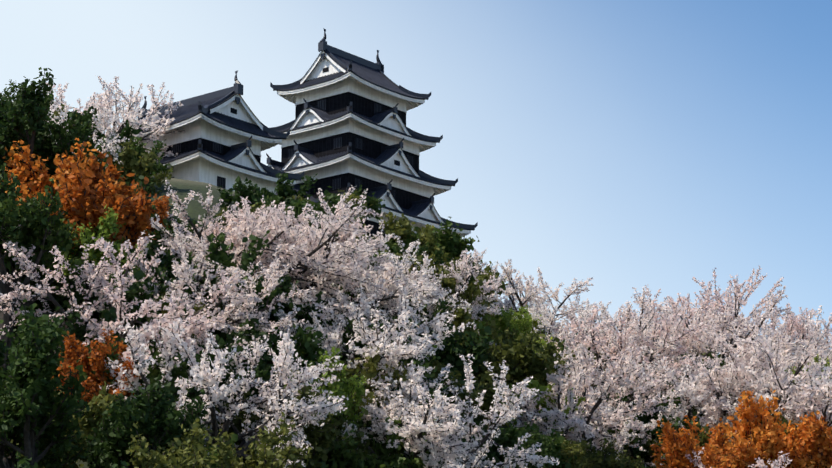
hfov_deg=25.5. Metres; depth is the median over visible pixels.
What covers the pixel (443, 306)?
tree
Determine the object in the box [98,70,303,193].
yagura
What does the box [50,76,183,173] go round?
cherry tree
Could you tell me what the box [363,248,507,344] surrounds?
cherry tree
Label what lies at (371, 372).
olive tree
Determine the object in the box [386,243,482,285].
tree
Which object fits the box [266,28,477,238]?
tenshu
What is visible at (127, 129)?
tree
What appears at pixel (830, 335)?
pink cherry tree
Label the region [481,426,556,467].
green tree
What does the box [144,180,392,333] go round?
cherry tree
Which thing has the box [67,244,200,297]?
tree
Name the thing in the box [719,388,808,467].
orange tree
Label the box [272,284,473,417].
cherry tree
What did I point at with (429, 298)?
cherry tree
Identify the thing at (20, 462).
green tree
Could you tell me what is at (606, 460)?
olive tree
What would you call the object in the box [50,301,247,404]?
tree
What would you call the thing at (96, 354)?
orange tree
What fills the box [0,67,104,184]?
green tree
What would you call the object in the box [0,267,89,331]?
tree
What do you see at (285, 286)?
tree
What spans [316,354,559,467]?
cherry tree
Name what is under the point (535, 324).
bushy tree
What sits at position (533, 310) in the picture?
cherry tree
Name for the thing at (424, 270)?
cherry tree
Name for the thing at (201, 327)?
pink cherry tree
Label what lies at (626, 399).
tree
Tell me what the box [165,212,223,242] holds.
tree
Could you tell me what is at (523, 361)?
olive tree
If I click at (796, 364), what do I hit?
cherry tree
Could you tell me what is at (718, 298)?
cherry sparse tree
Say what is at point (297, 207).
tree
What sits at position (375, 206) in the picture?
tree
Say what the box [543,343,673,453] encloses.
cherry tree
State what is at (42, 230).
green tree
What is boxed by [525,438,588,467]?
olive tree
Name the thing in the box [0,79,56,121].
green tree
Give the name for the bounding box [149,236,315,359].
cherry tree
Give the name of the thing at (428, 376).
tree
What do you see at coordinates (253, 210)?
olive tree
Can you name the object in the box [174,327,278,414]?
tree
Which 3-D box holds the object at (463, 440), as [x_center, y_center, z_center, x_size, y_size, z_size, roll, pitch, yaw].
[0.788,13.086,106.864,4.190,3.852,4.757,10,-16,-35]
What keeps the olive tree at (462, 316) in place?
on the ground
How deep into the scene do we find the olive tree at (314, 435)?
90.43 m
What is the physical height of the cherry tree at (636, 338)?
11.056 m
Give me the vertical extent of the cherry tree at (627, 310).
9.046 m
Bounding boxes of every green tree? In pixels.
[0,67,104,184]
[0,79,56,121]
[0,103,51,146]
[0,163,96,369]
[0,299,89,467]
[14,451,129,467]
[82,372,209,467]
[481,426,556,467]
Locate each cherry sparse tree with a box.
[633,265,787,356]
[638,298,780,355]
[757,303,831,359]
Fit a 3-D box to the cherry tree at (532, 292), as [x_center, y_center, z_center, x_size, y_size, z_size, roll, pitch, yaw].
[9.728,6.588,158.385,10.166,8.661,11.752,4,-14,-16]
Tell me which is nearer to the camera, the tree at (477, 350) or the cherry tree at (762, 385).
the tree at (477, 350)
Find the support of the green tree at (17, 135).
on the ground
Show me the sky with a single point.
(624, 145)
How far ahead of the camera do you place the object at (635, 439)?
131.74 m
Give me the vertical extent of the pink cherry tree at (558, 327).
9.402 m
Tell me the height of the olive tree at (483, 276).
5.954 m
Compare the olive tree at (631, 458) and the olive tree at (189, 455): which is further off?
the olive tree at (631, 458)
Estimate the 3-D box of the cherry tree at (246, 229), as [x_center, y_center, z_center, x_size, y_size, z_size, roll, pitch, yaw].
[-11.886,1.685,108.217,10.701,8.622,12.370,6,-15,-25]
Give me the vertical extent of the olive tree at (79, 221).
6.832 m
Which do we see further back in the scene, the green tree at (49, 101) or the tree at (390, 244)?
the tree at (390, 244)
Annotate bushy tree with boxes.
[503,377,556,434]
[506,385,584,432]
[515,313,551,334]
[536,335,557,346]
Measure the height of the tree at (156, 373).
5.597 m
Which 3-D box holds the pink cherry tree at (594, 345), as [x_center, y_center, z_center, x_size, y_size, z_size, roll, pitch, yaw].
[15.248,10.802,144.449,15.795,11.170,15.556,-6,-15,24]
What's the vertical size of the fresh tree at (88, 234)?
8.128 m
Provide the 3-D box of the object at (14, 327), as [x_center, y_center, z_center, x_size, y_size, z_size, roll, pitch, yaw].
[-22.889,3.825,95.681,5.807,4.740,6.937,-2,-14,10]
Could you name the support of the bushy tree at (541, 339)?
on the ground
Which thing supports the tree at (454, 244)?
on the ground
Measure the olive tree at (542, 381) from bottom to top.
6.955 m
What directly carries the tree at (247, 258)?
on the ground
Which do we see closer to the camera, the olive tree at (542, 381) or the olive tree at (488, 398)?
the olive tree at (488, 398)
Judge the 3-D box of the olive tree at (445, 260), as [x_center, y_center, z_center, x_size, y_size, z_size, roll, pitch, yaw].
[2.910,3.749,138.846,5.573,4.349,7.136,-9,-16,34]
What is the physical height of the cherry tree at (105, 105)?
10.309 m
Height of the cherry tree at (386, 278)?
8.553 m
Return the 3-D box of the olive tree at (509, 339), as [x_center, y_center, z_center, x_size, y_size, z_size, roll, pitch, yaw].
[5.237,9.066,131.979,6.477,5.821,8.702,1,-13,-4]
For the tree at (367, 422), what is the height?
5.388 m
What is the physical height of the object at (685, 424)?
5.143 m
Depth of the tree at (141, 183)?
110.87 m
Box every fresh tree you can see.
[43,204,147,332]
[265,347,366,432]
[473,305,517,340]
[489,305,538,341]
[775,354,831,412]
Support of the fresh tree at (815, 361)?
on the ground
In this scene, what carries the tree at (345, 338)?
on the ground
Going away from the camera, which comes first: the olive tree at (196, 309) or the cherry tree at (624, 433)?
the olive tree at (196, 309)
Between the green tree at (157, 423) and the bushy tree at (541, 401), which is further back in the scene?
the bushy tree at (541, 401)
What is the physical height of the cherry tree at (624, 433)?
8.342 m
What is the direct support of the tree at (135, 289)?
on the ground
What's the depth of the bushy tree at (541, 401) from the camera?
125.43 m
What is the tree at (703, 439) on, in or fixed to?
on the ground
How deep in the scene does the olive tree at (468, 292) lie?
124.71 m
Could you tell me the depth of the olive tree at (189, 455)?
75.32 m
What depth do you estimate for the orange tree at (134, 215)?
98.28 m
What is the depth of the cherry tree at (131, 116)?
134.02 m
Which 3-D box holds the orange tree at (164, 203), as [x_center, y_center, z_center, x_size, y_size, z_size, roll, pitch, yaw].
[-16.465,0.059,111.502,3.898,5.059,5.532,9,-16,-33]
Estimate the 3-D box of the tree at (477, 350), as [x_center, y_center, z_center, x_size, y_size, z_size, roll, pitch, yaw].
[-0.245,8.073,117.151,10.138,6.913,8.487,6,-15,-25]
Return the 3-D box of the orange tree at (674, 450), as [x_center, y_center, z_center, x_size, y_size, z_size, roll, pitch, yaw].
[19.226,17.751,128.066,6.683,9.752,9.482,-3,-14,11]
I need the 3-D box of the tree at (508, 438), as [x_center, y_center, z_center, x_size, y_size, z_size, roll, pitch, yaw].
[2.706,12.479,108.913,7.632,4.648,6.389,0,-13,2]
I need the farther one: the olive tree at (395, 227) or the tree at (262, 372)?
the olive tree at (395, 227)
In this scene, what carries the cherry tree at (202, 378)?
on the ground
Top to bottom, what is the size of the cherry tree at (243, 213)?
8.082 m
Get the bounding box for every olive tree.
[5,381,118,467]
[51,103,91,138]
[53,184,95,228]
[96,292,215,353]
[114,138,172,195]
[126,411,316,467]
[205,383,345,467]
[208,203,287,235]
[273,344,408,420]
[289,190,376,246]
[309,412,374,467]
[359,210,448,259]
[378,251,421,279]
[388,291,454,332]
[420,251,486,313]
[427,325,563,389]
[428,257,507,320]
[428,359,516,436]
[438,255,488,285]
[451,307,501,355]
[489,328,539,387]
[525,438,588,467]
[536,347,604,398]
[552,428,601,467]
[583,438,643,467]
[618,454,667,467]
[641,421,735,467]
[665,383,730,425]
[732,411,798,437]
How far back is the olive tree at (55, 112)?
122.91 m
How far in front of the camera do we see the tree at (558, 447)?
114.98 m
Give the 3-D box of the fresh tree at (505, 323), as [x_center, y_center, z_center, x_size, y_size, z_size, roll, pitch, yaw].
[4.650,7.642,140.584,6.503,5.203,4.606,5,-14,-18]
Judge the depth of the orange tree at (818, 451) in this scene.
132.38 m
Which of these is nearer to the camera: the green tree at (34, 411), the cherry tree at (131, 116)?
the green tree at (34, 411)
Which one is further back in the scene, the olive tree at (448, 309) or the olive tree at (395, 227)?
the olive tree at (395, 227)
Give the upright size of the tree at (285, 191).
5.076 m
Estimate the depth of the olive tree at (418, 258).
122.66 m
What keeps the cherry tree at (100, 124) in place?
on the ground
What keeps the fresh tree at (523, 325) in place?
on the ground
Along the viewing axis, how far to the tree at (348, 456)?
98.22 m
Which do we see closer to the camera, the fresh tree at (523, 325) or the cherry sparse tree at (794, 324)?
the fresh tree at (523, 325)
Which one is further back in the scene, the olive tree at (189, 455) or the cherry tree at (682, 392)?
the cherry tree at (682, 392)
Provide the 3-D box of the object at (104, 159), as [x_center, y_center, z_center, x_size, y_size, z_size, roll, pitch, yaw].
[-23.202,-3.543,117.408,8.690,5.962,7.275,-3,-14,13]
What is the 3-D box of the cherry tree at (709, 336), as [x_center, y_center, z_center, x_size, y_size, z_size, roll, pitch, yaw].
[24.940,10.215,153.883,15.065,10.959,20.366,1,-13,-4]
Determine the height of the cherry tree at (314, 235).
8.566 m
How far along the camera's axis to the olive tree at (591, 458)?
119.31 m
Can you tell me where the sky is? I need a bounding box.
[0,0,831,356]
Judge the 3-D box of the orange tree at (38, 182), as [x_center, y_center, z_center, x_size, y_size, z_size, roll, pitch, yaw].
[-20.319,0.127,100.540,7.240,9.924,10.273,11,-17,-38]
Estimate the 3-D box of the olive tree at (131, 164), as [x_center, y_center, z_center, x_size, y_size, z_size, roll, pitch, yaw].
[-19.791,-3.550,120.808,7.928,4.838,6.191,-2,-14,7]
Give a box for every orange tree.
[1,138,135,301]
[52,329,141,415]
[56,148,156,257]
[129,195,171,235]
[650,415,737,467]
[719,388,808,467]
[760,410,831,467]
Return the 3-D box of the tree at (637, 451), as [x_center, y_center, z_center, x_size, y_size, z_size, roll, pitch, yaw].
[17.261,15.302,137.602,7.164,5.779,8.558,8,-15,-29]
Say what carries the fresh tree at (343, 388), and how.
on the ground
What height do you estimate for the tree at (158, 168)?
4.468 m
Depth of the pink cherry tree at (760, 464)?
125.73 m
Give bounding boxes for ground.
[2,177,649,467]
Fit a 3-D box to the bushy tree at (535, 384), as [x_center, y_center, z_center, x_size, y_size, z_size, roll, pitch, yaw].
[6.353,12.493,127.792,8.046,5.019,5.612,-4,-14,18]
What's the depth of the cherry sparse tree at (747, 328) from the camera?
161.35 m
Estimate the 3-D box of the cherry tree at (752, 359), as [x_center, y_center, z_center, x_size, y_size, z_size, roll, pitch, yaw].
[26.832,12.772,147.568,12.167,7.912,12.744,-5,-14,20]
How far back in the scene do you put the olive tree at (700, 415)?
144.54 m
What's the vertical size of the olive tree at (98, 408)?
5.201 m
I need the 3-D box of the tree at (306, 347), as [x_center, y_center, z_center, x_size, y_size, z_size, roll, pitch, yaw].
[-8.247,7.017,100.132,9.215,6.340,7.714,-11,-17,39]
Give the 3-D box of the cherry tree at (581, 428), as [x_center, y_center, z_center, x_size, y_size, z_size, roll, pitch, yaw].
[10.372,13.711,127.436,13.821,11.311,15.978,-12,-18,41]
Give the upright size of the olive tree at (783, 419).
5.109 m
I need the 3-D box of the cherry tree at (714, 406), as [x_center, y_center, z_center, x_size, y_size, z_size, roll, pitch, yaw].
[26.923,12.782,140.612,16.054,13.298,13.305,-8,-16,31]
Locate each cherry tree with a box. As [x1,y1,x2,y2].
[0,77,184,152]
[0,220,251,381]
[47,104,128,167]
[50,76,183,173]
[50,82,142,140]
[94,317,348,467]
[143,195,328,279]
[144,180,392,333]
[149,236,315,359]
[188,196,372,302]
[238,199,397,326]
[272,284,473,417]
[284,210,436,329]
[301,246,442,331]
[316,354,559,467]
[325,236,473,323]
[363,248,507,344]
[486,259,598,338]
[488,300,619,350]
[502,345,673,454]
[535,299,710,408]
[539,394,661,467]
[541,287,713,349]
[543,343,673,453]
[546,308,652,345]
[556,287,743,377]
[622,356,767,459]
[634,286,814,377]
[660,305,831,435]
[669,344,824,400]
[685,447,791,467]
[721,338,831,382]
[740,356,831,430]
[760,313,831,365]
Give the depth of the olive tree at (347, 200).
126.85 m

